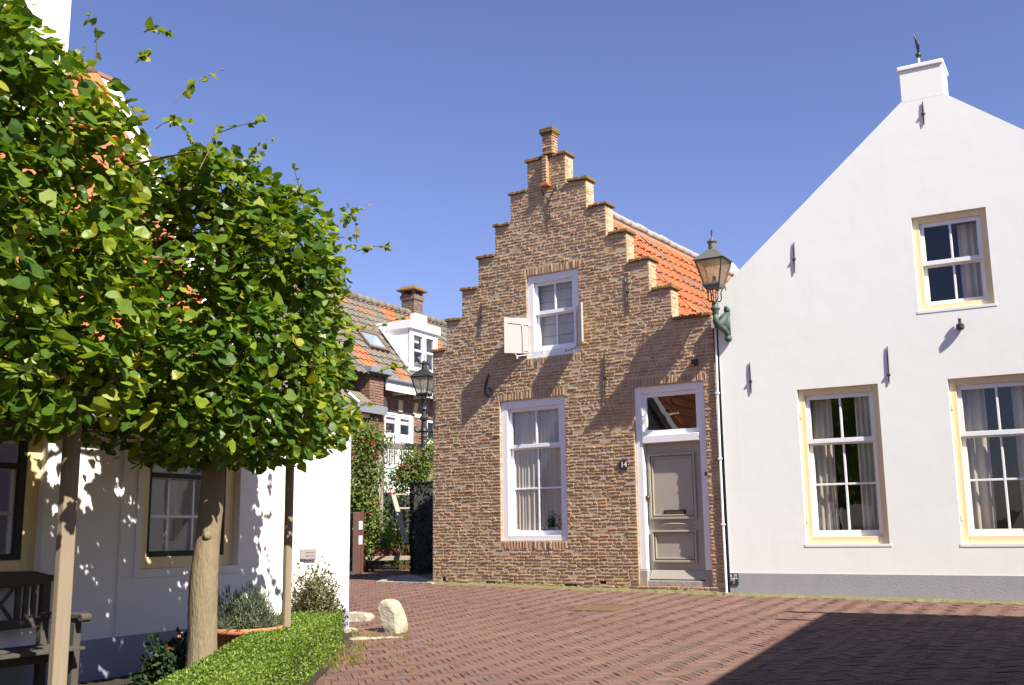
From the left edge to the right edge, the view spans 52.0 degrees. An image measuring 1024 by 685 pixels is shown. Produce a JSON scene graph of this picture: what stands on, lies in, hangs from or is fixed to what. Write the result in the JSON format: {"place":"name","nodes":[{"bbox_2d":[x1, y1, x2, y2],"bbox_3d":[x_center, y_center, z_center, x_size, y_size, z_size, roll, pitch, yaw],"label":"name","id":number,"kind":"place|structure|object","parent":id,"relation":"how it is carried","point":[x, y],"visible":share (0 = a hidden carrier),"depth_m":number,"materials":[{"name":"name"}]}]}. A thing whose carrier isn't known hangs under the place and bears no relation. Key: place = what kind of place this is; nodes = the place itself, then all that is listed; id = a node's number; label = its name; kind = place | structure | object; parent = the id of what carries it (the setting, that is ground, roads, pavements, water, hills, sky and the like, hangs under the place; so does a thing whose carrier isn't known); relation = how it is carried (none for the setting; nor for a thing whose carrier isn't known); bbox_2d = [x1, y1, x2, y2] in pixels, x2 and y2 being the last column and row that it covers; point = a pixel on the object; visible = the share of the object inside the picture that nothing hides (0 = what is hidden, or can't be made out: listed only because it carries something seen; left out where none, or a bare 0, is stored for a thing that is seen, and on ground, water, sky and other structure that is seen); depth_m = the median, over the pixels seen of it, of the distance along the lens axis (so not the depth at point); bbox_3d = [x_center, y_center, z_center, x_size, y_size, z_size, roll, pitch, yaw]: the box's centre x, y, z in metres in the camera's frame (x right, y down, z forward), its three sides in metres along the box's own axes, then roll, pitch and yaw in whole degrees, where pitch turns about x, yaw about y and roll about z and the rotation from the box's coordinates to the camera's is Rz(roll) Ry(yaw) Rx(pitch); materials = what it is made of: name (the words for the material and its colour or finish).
{"place":"outdoors","nodes":[
{"label":"outdoors","id":0,"kind":"place"},
{"bbox_2d":[322,624,435,673],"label":"grass","id":1,"kind":"structure","parent":0,"point":[356,660],"depth_m":10.06,"materials":[{"name":"green plant"}]},
{"bbox_2d":[68,0,1023,430],"label":"sky","id":2,"kind":"structure","parent":0,"point":[690,118],"materials":[{"name":"blue"}]},
{"bbox_2d":[313,565,1023,684],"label":"ground","id":3,"kind":"structure","parent":0,"point":[396,567],"depth_m":10.71,"materials":[{"name":"red brick"}]},
{"bbox_2d":[0,0,350,684],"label":"white street house","id":4,"kind":"structure","parent":3,"relation":"on","point":[136,527],"depth_m":9.59,"materials":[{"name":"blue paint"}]},
{"bbox_2d":[0,433,41,571],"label":"window","id":5,"kind":"structure","parent":4,"relation":"in","point":[25,473],"depth_m":8.52,"materials":[{"name":"beige paint"}]},
{"bbox_2d":[141,441,234,568],"bbox_3d":[-3.254,1.556,10.143,0.363,1.202,1.228,-6,-12,28],"label":"window","id":6,"kind":"structure","parent":4,"relation":"in","point":[176,558],"depth_m":10.10,"materials":[{"name":"beige paint"}]},
{"bbox_2d":[299,549,316,562],"bbox_3d":[-2.209,2.313,11.381,0.036,0.151,0.251,-6,-12,28],"label":"wall plaque","id":7,"kind":"object","parent":4,"relation":"attached to","point":[307,554],"depth_m":11.36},
{"bbox_2d":[78,631,351,684],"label":"garden bed","id":8,"kind":"object","parent":3,"relation":"on","point":[123,680],"visible":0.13,"depth_m":8.81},
{"bbox_2d":[0,571,91,684],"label":"garden bench","id":9,"kind":"object","parent":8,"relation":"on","point":[37,654],"visible":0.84,"depth_m":8.12,"materials":[{"name":"brown wood"}]},
{"bbox_2d":[47,344,85,684],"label":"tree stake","id":10,"kind":"object","parent":8,"relation":"on","point":[63,576],"visible":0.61,"depth_m":7.17,"materials":[{"name":"brown wood"}]},
{"bbox_2d":[0,0,222,445],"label":"lime tree","id":11,"kind":"object","parent":8,"relation":"on","point":[35,343],"visible":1,"depth_m":6.63,"materials":[{"name":"green plant"}]},
{"bbox_2d":[129,626,186,684],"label":"flowering plant","id":12,"kind":"object","parent":8,"relation":"on","point":[168,659],"visible":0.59,"depth_m":8.31,"materials":[{"name":"green plant"}]},
{"bbox_2d":[49,114,407,667],"bbox_3d":[-2.303,0.571,8.657,1.962,4.533,3.012,-5,-11,23],"label":"lime tree","id":13,"kind":"object","parent":8,"relation":"on","point":[230,424],"visible":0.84,"depth_m":8.32,"materials":[{"name":"green plant"}]},
{"bbox_2d":[152,610,344,684],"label":"box hedge","id":14,"kind":"object","parent":8,"relation":"on","point":[300,648],"visible":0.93,"depth_m":8.17,"materials":[{"name":"green plant"}]},
{"bbox_2d":[217,625,283,649],"bbox_3d":[-2.403,2.733,9.420,0.690,0.363,0.690,-1,-10,0],"label":"terracotta bowl","id":15,"kind":"object","parent":8,"relation":"on","point":[225,636],"visible":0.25,"depth_m":9.15,"materials":[{"name":"ceramic"}]},
{"bbox_2d":[217,580,286,631],"bbox_3d":[-2.415,2.400,9.486,0.818,0.525,0.855,-1,-10,0],"label":"lavender bush","id":16,"kind":"object","parent":15,"relation":"in","point":[240,614],"visible":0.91,"depth_m":9.36,"materials":[{"name":"green plant"}]},
{"bbox_2d":[282,386,295,626],"bbox_3d":[-2.068,1.587,9.728,0.080,2.803,0.079,3,-11,-21],"label":"tree stake","id":17,"kind":"object","parent":8,"relation":"on","point":[287,547],"visible":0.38,"depth_m":9.65,"materials":[{"name":"brown wood"}]},
{"bbox_2d":[291,556,348,628],"bbox_3d":[-2.080,2.643,11.003,0.758,0.799,0.751,-1,-10,0],"label":"dry shrub","id":18,"kind":"object","parent":8,"relation":"on","point":[309,601],"visible":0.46,"depth_m":10.93,"materials":[{"name":"green plant"}]},
{"bbox_2d":[342,627,357,632],"bbox_3d":[-1.798,3.202,11.626,0.176,0.100,0.139,3,-11,-20],"label":"corner cobble","id":19,"kind":"object","parent":8,"relation":"on","point":[347,629],"visible":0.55,"depth_m":11.56,"materials":[{"name":"stone"}]},
{"bbox_2d":[205,253,446,566],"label":"house","id":20,"kind":"structure","parent":3,"relation":"on","point":[413,338],"depth_m":29.73,"materials":[{"name":"brown brick"}]},
{"bbox_2d":[384,411,412,492],"bbox_3d":[-3.194,3.045,29.112,0.110,2.215,1.443,-6,-12,28],"label":"window","id":21,"kind":"structure","parent":20,"relation":"in","point":[396,418],"depth_m":29.14,"materials":[{"name":"white paint"}]},
{"bbox_2d":[427,419,432,458],"bbox_3d":[-2.229,2.876,30.919,0.090,1.165,1.250,-6,-12,28],"label":"window","id":22,"kind":"structure","parent":20,"relation":"in","point":[429,420],"depth_m":30.57,"materials":[{"name":"white paint"}]},
{"bbox_2d":[349,611,374,621],"bbox_3d":[-1.850,3.332,12.681,0.354,0.160,0.350,-2,-10,5],"label":"flat stone","id":23,"kind":"object","parent":3,"relation":"on","point":[354,616],"visible":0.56,"depth_m":12.53,"materials":[{"name":"stone"}]},
{"bbox_2d":[349,636,398,639],"bbox_3d":[-1.432,3.133,11.050,0.630,0.080,0.155,1,-10,-9],"label":"kerb stone","id":24,"kind":"object","parent":3,"relation":"on","point":[358,638],"visible":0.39,"depth_m":11.00,"materials":[{"name":"stone"}]},
{"bbox_2d":[352,474,409,565],"bbox_3d":[-3.240,4.504,26.810,2.208,2.394,1.058,-1,-10,0],"label":"dark shrub","id":25,"kind":"object","parent":3,"relation":"on","point":[388,506],"visible":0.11,"depth_m":26.75,"materials":[{"name":"green plant"}]},
{"bbox_2d":[370,549,406,555],"bbox_3d":[-2.913,4.949,24.721,0.958,0.164,0.180,-1,-10,0],"label":"timber edging","id":26,"kind":"object","parent":3,"relation":"on","point":[395,552],"visible":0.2,"depth_m":24.64,"materials":[{"name":"brown wood"}]},
{"bbox_2d":[370,556,409,560],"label":"stone kerb","id":27,"kind":"structure","parent":3,"relation":"on","point":[385,558],"depth_m":24.04,"materials":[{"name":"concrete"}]},
{"bbox_2d":[369,519,413,566],"bbox_3d":[-2.984,4.870,25.548,1.813,1.212,1.288,-1,-10,0],"label":"shrub","id":28,"kind":"object","parent":3,"relation":"on","point":[388,543],"visible":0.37,"depth_m":25.33,"materials":[{"name":"green plant"}]},
{"bbox_2d":[377,599,407,633],"bbox_3d":[-1.311,3.053,11.562,0.299,0.449,0.231,-7,-12,30],"label":"guard stone","id":29,"kind":"object","parent":3,"relation":"on","point":[391,612],"visible":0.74,"depth_m":11.49,"materials":[{"name":"stone"}]},
{"bbox_2d":[388,483,409,544],"bbox_3d":[-2.243,3.776,23.280,0.714,1.396,1.901,3,-11,-19],"label":"leaning ladder","id":30,"kind":"object","parent":3,"relation":"on","point":[399,518],"visible":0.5,"depth_m":23.08,"materials":[{"name":"white wood"}]},
{"bbox_2d":[378,443,420,568],"bbox_3d":[-2.623,3.897,25.272,1.409,3.032,0.165,-6,-11,26],"label":"garden pergola","id":31,"kind":"object","parent":3,"relation":"on","point":[398,446],"visible":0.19,"depth_m":25.49,"materials":[{"name":"brown wood"}]},
{"bbox_2d":[380,436,432,569],"bbox_3d":[-2.357,3.651,24.173,1.471,3.128,1.408,-1,-10,0],"label":"rose bush","id":32,"kind":"object","parent":3,"relation":"on","point":[408,473],"visible":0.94,"depth_m":24.18,"materials":[{"name":"green plant"}]},
{"bbox_2d":[408,480,432,573],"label":"gate","id":33,"kind":"structure","parent":3,"relation":"on","point":[421,527],"depth_m":21.59,"materials":[{"name":"black"}]},
{"bbox_2d":[409,355,432,479],"bbox_3d":[-2.087,2.784,24.907,0.545,5.078,0.545,-5,-11,21],"label":"lamp post","id":34,"kind":"object","parent":3,"relation":"on","point":[423,373],"visible":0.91,"depth_m":25.05,"materials":[{"name":"black metal"}]},
{"bbox_2d":[430,126,738,591],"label":"step gable house","id":35,"kind":"structure","parent":3,"relation":"on","point":[573,362],"depth_m":16.71,"materials":[{"name":"brick"}]},
{"bbox_2d":[501,396,567,540],"bbox_3d":[0.402,2.032,16.845,1.250,2.254,0.187,-8,-12,33],"label":"window","id":36,"kind":"structure","parent":35,"relation":"in","point":[533,433],"depth_m":16.91,"materials":[{"name":"white paint"}]},
{"bbox_2d":[527,268,579,358],"bbox_3d":[0.696,-0.455,17.005,0.990,1.377,0.285,-8,-12,33],"label":"window","id":37,"kind":"structure","parent":35,"relation":"in","point":[555,312],"depth_m":17.11,"materials":[{"name":"white paint"}]},
{"bbox_2d":[546,510,561,529],"bbox_3d":[0.715,2.800,16.659,0.355,0.484,0.251,-2,-10,8],"label":"potted plant","id":38,"kind":"object","parent":35,"relation":"in","point":[552,522],"visible":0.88,"depth_m":16.59,"materials":[{"name":"green plant"}]},
{"bbox_2d":[618,460,627,469],"bbox_3d":[1.675,1.847,15.823,0.164,0.150,0.015,-8,-12,33],"label":"number plate","id":39,"kind":"object","parent":35,"relation":"attached to","point":[622,464],"visible":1,"depth_m":15.82,"materials":[{"name":"ceramic"}]},
{"bbox_2d":[645,441,705,579],"bbox_3d":[2.394,2.463,15.398,0.942,1.993,0.140,-8,-12,33],"label":"door","id":40,"kind":"structure","parent":35,"relation":"in","point":[674,478],"depth_m":15.40,"materials":[{"name":"grey paint"}]},
{"bbox_2d":[428,581,1023,604],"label":"gutter strip","id":41,"kind":"object","parent":3,"relation":"on","point":[762,594],"visible":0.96,"depth_m":14.40,"materials":[{"name":"grey concrete"}]},
{"bbox_2d":[711,58,1023,600],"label":"white gable house","id":42,"kind":"structure","parent":3,"relation":"on","point":[869,365],"depth_m":14.19,"materials":[{"name":"paint"}]},
{"bbox_2d":[693,229,733,341],"bbox_3d":[2.926,-0.832,15.085,0.466,1.625,0.604,-7,-12,29],"label":"wall lantern","id":43,"kind":"object","parent":42,"relation":"attached to","point":[713,264],"depth_m":14.96,"materials":[{"name":"grey paint"}]},
{"bbox_2d":[729,573,738,584],"bbox_3d":[3.087,3.293,14.605,0.133,0.164,0.015,-7,-12,29],"label":"hydrant sign","id":44,"kind":"object","parent":42,"relation":"attached to","point":[733,579],"visible":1,"depth_m":14.60,"materials":[{"name":"blue metal"}]},
{"bbox_2d":[798,384,889,543],"bbox_3d":[4.518,1.663,14.269,1.085,2.106,0.231,-6,-12,28],"label":"window","id":45,"kind":"structure","parent":42,"relation":"in","point":[868,439],"depth_m":14.30,"materials":[{"name":"beige paint"}]},
{"bbox_2d":[913,34,921,62],"bbox_3d":[5.619,-4.063,14.557,0.080,0.520,0.105,7,-13,-37],"label":"weather vane","id":46,"kind":"object","parent":42,"relation":"on","point":[918,55],"visible":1,"depth_m":14.54,"materials":[{"name":"black metal"}]},
{"bbox_2d":[912,208,994,310],"bbox_3d":[5.897,-1.064,14.004,0.922,1.288,0.320,-7,-12,29],"label":"window","id":47,"kind":"structure","parent":42,"relation":"in","point":[974,260],"depth_m":13.97,"materials":[{"name":"beige paint"}]},
{"bbox_2d":[948,374,1023,543],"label":"window","id":48,"kind":"structure","parent":42,"relation":"in","point":[971,435],"depth_m":13.43,"materials":[{"name":"beige paint"}]},
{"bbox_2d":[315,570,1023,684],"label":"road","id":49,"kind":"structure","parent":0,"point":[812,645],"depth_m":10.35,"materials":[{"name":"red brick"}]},
{"bbox_2d":[352,511,363,573],"bbox_3d":[-3.239,4.211,22.109,0.215,1.304,0.165,-1,-10,0],"label":"gate post","id":50,"kind":"object","parent":49,"relation":"on","point":[358,545],"visible":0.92,"depth_m":22.04,"materials":[{"name":"brown paint"}]},
{"bbox_2d":[349,523,351,570],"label":"board gate","id":51,"kind":"structure","parent":50,"relation":"attached to","point":[350,557],"depth_m":22.10,"materials":[{"name":"brown paint"}]},
{"bbox_2d":[350,414,401,570],"bbox_3d":[-3.174,3.354,23.384,1.424,3.463,1.348,-1,-10,0],"label":"rose bush","id":52,"kind":"object","parent":49,"relation":"on","point":[358,488],"visible":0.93,"depth_m":23.34,"materials":[{"name":"green plant"}]},
{"bbox_2d":[376,576,434,584],"bbox_3d":[-2.091,4.201,18.517,0.801,0.051,2.977,3,-11,-18],"label":"alley edging","id":53,"kind":"object","parent":49,"relation":"on","point":[385,580],"visible":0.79,"depth_m":17.71,"materials":[{"name":"stone"}]},
{"bbox_2d":[388,574,432,581],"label":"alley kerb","id":54,"kind":"structure","parent":49,"relation":"on","point":[408,577],"depth_m":19.13,"materials":[{"name":"stone"}]},
{"bbox_2d":[567,604,637,611],"bbox_3d":[1.150,3.354,13.243,0.610,0.060,0.776,-7,-12,31],"label":"hatch cover","id":55,"kind":"object","parent":49,"relation":"on","point":[603,608],"visible":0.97,"depth_m":13.20,"materials":[{"name":"metal"}]}
]}

